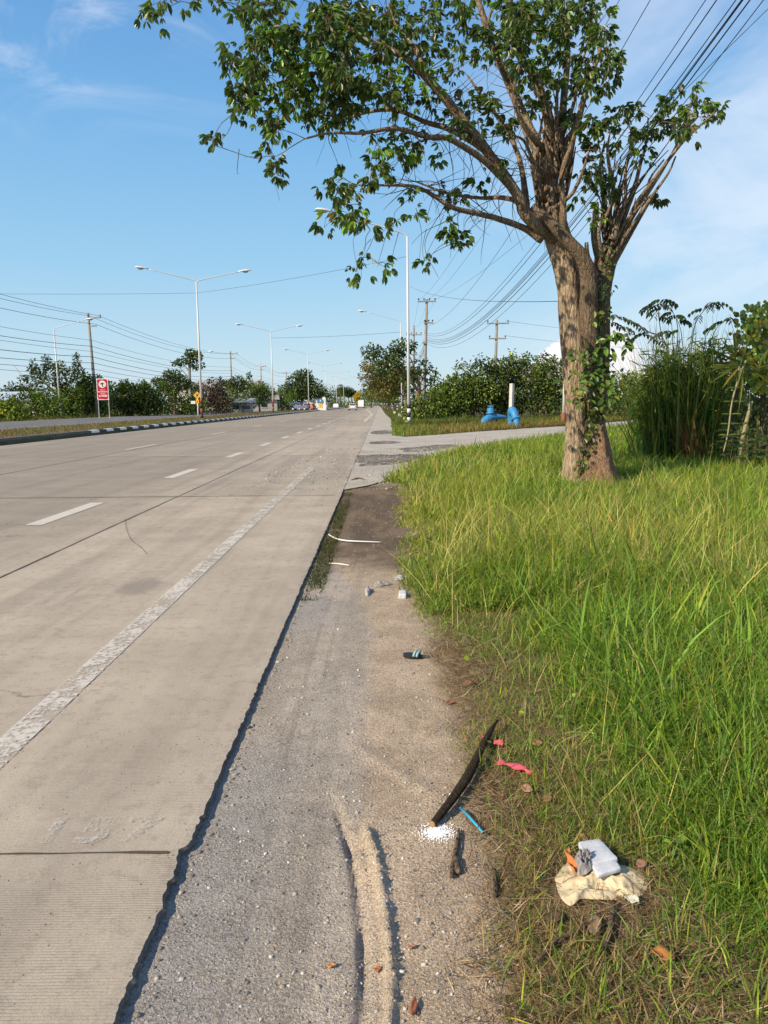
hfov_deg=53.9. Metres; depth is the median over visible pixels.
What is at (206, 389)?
hall
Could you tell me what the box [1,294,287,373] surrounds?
overhead wire
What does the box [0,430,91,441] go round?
kerb
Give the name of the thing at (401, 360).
street lamp
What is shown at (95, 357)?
overhead wire
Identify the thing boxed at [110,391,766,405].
distant woods
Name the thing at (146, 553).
road joints
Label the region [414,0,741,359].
overhead wire
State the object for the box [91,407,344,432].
painted kerb
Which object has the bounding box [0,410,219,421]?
verge grass
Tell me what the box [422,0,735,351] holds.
overhead wire
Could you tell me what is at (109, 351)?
overhead wire
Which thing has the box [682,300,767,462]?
creeper shrub
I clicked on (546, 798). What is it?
fallen leaf
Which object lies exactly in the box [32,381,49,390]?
skyline tree
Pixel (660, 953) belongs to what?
fallen leaf
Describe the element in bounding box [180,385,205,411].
bush
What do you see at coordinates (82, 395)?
bush
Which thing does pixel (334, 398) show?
skyline tree
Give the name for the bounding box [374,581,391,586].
plastic scrap
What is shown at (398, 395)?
roadside tree
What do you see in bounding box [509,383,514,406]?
post
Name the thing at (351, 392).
skyline tree
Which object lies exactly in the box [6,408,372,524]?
lane markings
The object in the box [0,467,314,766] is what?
edge line
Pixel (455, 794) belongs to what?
dead branch
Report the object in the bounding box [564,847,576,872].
wrapper flap
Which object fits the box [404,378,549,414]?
bush
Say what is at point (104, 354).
overhead wire
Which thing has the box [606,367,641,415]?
bush
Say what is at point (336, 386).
street lamp
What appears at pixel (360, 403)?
truck
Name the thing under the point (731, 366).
spiky palm
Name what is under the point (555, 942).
twig
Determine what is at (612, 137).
overhead wire
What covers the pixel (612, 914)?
twig
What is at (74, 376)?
sprawling tree
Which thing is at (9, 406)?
bush
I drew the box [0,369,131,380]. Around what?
overhead wire
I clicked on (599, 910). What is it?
dead grass
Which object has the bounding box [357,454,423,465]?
asphalt patch
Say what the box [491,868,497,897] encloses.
twig
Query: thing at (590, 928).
fallen leaf
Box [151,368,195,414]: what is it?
umbrella tree
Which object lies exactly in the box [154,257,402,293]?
overhead wire
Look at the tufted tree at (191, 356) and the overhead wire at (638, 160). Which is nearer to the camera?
the overhead wire at (638, 160)
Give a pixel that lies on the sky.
(106, 172)
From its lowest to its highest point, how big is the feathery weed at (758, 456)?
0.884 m
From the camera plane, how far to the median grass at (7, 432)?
45.17 m
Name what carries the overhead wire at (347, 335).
attached to the street lamp at (401, 360)
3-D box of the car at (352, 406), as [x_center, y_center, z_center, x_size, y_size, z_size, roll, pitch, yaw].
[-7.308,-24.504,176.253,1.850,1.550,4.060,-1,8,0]
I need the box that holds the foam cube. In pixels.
[398,590,405,598]
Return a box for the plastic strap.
[328,534,376,541]
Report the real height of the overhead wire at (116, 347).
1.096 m
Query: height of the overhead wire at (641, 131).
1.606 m
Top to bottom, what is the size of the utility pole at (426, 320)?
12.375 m
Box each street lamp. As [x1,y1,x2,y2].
[53,318,94,417]
[135,266,250,418]
[236,323,302,412]
[285,349,328,409]
[307,362,340,387]
[315,208,410,421]
[322,370,348,403]
[358,310,402,411]
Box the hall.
[165,381,264,409]
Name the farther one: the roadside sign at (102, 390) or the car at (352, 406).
the car at (352, 406)
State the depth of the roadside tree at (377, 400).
158.20 m
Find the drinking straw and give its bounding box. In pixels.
[459,807,483,833]
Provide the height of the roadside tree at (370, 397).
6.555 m
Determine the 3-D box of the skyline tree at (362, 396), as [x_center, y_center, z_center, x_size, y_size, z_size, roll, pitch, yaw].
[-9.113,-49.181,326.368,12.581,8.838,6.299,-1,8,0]
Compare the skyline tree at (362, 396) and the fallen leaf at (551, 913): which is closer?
the fallen leaf at (551, 913)
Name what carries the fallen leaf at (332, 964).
on the ground at (310, 633)
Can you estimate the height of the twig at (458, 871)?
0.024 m
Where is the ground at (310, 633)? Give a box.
[0,403,767,1023]
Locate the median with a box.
[0,407,346,437]
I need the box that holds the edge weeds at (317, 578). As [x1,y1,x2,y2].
[299,491,352,600]
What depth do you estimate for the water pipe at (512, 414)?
41.32 m
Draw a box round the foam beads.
[400,823,467,847]
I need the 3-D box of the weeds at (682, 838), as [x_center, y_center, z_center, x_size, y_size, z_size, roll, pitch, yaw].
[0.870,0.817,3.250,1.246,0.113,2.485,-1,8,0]
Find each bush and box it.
[0,388,69,417]
[0,396,32,420]
[29,385,89,417]
[52,373,101,416]
[76,371,115,416]
[103,380,144,415]
[114,378,160,415]
[136,379,178,414]
[166,395,208,414]
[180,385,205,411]
[194,376,233,413]
[211,384,250,412]
[233,394,258,408]
[270,386,297,410]
[399,371,474,420]
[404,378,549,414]
[424,372,497,418]
[453,352,526,416]
[484,348,541,416]
[509,350,562,418]
[531,356,587,416]
[536,381,636,411]
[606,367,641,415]
[609,368,763,416]
[615,364,651,409]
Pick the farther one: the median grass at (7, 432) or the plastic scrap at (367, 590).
the median grass at (7, 432)
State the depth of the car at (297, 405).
175.45 m
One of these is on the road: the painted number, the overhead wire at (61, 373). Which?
the painted number
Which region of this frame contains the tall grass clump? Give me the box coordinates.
[606,306,759,460]
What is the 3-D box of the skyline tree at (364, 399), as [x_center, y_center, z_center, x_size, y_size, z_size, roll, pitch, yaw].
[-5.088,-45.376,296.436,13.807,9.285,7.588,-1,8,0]
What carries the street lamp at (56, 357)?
on the ground at (310, 633)
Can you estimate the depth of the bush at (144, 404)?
95.41 m
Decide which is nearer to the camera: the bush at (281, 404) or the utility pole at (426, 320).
the utility pole at (426, 320)
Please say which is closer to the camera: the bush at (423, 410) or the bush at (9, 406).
the bush at (423, 410)
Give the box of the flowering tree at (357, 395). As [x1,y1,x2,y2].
[352,391,361,407]
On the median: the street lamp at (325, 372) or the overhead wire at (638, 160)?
the street lamp at (325, 372)
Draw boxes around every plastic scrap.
[365,586,369,595]
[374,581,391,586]
[393,574,404,579]
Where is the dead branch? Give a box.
[429,720,497,826]
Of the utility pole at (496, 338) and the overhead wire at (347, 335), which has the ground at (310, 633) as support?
the utility pole at (496, 338)
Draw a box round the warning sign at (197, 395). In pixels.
[193,392,199,415]
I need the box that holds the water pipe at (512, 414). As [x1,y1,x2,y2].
[507,407,520,425]
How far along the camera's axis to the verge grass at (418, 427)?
43.23 m
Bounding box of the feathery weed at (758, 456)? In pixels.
[705,427,767,467]
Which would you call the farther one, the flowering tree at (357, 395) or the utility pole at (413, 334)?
the flowering tree at (357, 395)
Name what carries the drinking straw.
on the ground at (310, 633)
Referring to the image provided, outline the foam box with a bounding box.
[578,839,617,864]
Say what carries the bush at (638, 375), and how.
on the ground at (310, 633)
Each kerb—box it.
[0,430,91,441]
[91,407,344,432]
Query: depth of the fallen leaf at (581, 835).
2.33 m
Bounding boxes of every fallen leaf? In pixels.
[326,962,335,967]
[374,965,381,971]
[410,996,416,1015]
[521,784,532,791]
[533,739,541,744]
[544,795,552,800]
[546,910,561,921]
[576,833,587,841]
[588,913,600,933]
[636,859,646,866]
[651,945,675,960]
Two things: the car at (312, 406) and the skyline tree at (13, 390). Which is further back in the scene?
the car at (312, 406)
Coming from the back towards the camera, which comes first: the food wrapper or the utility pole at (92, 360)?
the utility pole at (92, 360)
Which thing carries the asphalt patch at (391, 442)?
on the driveway
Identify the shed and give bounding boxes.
[0,391,69,413]
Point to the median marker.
(322, 403)
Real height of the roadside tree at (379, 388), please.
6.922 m
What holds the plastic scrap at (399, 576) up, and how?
on the ground at (310, 633)
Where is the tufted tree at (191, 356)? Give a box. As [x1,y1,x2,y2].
[170,348,205,413]
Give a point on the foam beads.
(437, 831)
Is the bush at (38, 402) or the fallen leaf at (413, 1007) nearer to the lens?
the fallen leaf at (413, 1007)
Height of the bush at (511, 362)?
5.278 m
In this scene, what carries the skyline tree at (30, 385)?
on the ground at (310, 633)
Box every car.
[292,403,309,409]
[297,404,315,409]
[348,404,356,409]
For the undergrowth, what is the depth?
340.96 m
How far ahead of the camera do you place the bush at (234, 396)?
123.14 m
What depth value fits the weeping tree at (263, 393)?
139.80 m
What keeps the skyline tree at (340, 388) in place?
on the ground at (310, 633)
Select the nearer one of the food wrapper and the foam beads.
the food wrapper
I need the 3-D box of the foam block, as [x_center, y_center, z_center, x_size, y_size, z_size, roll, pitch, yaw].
[0.626,1.006,2.128,0.086,0.018,0.050,-3,8,-15]
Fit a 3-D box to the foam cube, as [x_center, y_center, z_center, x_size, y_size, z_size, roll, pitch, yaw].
[0.133,0.593,5.437,0.060,0.038,0.127,-1,8,0]
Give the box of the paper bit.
[624,894,639,904]
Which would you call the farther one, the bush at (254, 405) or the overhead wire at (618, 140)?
the bush at (254, 405)
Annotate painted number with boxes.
[41,817,161,842]
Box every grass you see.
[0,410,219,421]
[0,410,307,437]
[149,510,767,1023]
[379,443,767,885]
[381,419,767,1023]
[384,407,638,436]
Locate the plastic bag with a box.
[555,863,646,905]
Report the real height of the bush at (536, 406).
5.400 m
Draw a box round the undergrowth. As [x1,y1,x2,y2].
[328,400,356,406]
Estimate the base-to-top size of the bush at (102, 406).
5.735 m
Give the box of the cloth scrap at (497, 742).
[494,739,503,745]
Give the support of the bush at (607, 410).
on the ground at (310, 633)
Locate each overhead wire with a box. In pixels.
[0,298,279,373]
[0,326,279,381]
[0,335,275,383]
[0,349,276,387]
[0,364,275,391]
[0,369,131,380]
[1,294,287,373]
[1,340,280,385]
[2,308,286,376]
[5,358,276,389]
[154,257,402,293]
[295,332,395,337]
[413,18,578,324]
[414,0,716,354]
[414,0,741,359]
[414,0,749,357]
[415,0,742,358]
[416,289,557,301]
[417,0,619,325]
[417,0,705,354]
[417,9,767,326]
[419,0,649,346]
[421,0,763,360]
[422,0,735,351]
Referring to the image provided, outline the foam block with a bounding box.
[592,861,620,878]
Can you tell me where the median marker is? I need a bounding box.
[318,397,326,409]
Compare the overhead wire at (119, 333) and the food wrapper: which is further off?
the overhead wire at (119, 333)
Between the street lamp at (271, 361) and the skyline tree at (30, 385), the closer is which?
the street lamp at (271, 361)
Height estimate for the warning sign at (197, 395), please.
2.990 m
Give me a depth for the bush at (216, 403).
110.28 m
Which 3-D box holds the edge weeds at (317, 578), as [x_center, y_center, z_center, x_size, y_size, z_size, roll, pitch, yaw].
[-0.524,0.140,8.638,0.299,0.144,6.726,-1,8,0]
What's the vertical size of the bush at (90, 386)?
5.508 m
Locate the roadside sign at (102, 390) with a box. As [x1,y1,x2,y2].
[96,378,109,417]
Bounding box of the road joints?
[0,414,361,853]
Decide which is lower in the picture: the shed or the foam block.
the foam block
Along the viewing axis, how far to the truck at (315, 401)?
187.18 m
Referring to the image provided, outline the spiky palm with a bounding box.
[704,331,767,465]
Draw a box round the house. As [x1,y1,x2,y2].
[224,392,279,410]
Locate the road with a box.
[0,405,378,1023]
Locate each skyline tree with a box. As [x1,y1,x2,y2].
[2,381,24,391]
[14,379,41,391]
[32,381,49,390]
[312,385,344,407]
[328,390,349,406]
[337,384,345,395]
[341,387,349,403]
[345,385,353,400]
[347,388,355,402]
[349,388,372,407]
[354,389,381,407]
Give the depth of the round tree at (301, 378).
186.42 m
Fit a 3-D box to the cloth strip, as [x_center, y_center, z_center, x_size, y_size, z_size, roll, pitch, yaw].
[0.484,0.943,2.796,0.146,0.023,0.042,6,10,37]
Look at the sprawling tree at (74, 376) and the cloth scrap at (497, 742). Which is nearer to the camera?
the cloth scrap at (497, 742)
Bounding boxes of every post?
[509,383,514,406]
[561,384,564,423]
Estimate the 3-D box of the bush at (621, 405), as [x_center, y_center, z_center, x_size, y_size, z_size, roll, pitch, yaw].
[25.035,-9.206,59.376,16.133,4.862,4.595,-1,8,0]
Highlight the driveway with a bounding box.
[344,407,627,489]
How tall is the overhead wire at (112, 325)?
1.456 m
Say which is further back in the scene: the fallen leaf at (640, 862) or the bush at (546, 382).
the bush at (546, 382)
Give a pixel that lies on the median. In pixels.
(121, 424)
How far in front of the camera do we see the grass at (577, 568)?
3.61 m
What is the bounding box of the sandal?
[403,650,422,658]
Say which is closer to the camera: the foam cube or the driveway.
the foam cube
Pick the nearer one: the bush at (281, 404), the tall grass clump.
the tall grass clump
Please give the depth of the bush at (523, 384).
57.80 m
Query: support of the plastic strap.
on the ground at (310, 633)
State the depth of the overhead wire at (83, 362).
83.16 m
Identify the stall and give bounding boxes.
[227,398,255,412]
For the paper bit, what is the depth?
2.04 m
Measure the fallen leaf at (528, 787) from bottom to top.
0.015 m
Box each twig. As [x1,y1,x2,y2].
[449,828,459,877]
[452,856,461,874]
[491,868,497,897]
[533,919,594,964]
[600,900,615,954]
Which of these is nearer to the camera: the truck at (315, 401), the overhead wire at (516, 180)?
the overhead wire at (516, 180)
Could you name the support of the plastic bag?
on the dead grass at (599, 910)
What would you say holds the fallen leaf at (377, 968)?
on the ground at (310, 633)
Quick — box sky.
[0,0,767,404]
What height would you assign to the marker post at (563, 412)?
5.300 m
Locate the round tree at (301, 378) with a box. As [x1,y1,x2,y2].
[277,368,329,402]
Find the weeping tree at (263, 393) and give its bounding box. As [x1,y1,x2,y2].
[247,380,276,411]
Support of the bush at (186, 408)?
on the ground at (310, 633)
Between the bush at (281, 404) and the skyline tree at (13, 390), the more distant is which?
the skyline tree at (13, 390)
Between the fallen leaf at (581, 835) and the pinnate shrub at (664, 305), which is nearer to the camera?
the fallen leaf at (581, 835)
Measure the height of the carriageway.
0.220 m
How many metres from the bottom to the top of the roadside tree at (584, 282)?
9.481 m
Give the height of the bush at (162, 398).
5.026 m
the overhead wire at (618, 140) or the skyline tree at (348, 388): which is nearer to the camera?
the overhead wire at (618, 140)
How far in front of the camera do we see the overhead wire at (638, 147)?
17.93 m
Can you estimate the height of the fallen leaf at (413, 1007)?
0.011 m
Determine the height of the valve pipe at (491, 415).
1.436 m
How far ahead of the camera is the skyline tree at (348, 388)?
354.76 m
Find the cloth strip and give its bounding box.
[497,759,533,774]
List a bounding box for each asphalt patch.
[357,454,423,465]
[370,441,399,443]
[396,444,453,451]
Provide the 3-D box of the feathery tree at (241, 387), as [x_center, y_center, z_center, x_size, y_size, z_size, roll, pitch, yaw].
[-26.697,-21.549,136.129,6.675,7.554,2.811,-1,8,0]
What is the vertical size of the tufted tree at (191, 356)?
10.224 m
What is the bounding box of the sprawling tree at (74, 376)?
[16,352,85,415]
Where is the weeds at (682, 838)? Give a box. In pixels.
[426,618,746,887]
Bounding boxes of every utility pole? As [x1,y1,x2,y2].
[87,313,100,416]
[230,351,237,393]
[406,325,421,403]
[418,298,435,398]
[487,320,508,411]
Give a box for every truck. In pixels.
[307,398,327,407]
[358,400,363,407]
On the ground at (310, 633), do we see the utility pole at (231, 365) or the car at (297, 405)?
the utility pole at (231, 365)
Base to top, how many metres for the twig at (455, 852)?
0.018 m
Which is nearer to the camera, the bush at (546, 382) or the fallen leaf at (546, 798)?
the fallen leaf at (546, 798)
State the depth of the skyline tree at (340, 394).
325.68 m
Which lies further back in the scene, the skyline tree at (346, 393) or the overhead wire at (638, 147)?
the skyline tree at (346, 393)
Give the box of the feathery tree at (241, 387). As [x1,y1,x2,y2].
[219,371,253,395]
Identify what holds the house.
on the ground at (310, 633)
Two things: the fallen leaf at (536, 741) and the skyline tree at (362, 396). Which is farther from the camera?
the skyline tree at (362, 396)
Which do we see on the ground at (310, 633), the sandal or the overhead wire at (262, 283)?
the sandal
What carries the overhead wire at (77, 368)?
attached to the utility pole at (92, 360)
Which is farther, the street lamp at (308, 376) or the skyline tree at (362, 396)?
the skyline tree at (362, 396)
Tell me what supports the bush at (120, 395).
on the ground at (310, 633)
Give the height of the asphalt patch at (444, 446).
0.001 m
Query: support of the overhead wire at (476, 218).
attached to the utility pole at (426, 320)
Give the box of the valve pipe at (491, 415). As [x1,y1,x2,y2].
[480,406,506,421]
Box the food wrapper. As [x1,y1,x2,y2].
[574,847,592,875]
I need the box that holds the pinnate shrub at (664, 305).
[610,299,733,366]
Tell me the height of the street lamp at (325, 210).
13.122 m
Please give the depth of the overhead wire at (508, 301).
17.40 m
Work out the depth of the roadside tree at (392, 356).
70.53 m
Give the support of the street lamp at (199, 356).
on the median
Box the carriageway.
[0,406,345,429]
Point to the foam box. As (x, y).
(599, 850)
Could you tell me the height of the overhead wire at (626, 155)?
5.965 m
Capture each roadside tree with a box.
[134,0,730,484]
[357,358,414,413]
[360,337,440,412]
[363,386,391,409]
[364,384,405,410]
[366,369,422,408]
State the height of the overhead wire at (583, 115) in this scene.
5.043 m
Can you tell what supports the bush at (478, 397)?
on the ground at (310, 633)

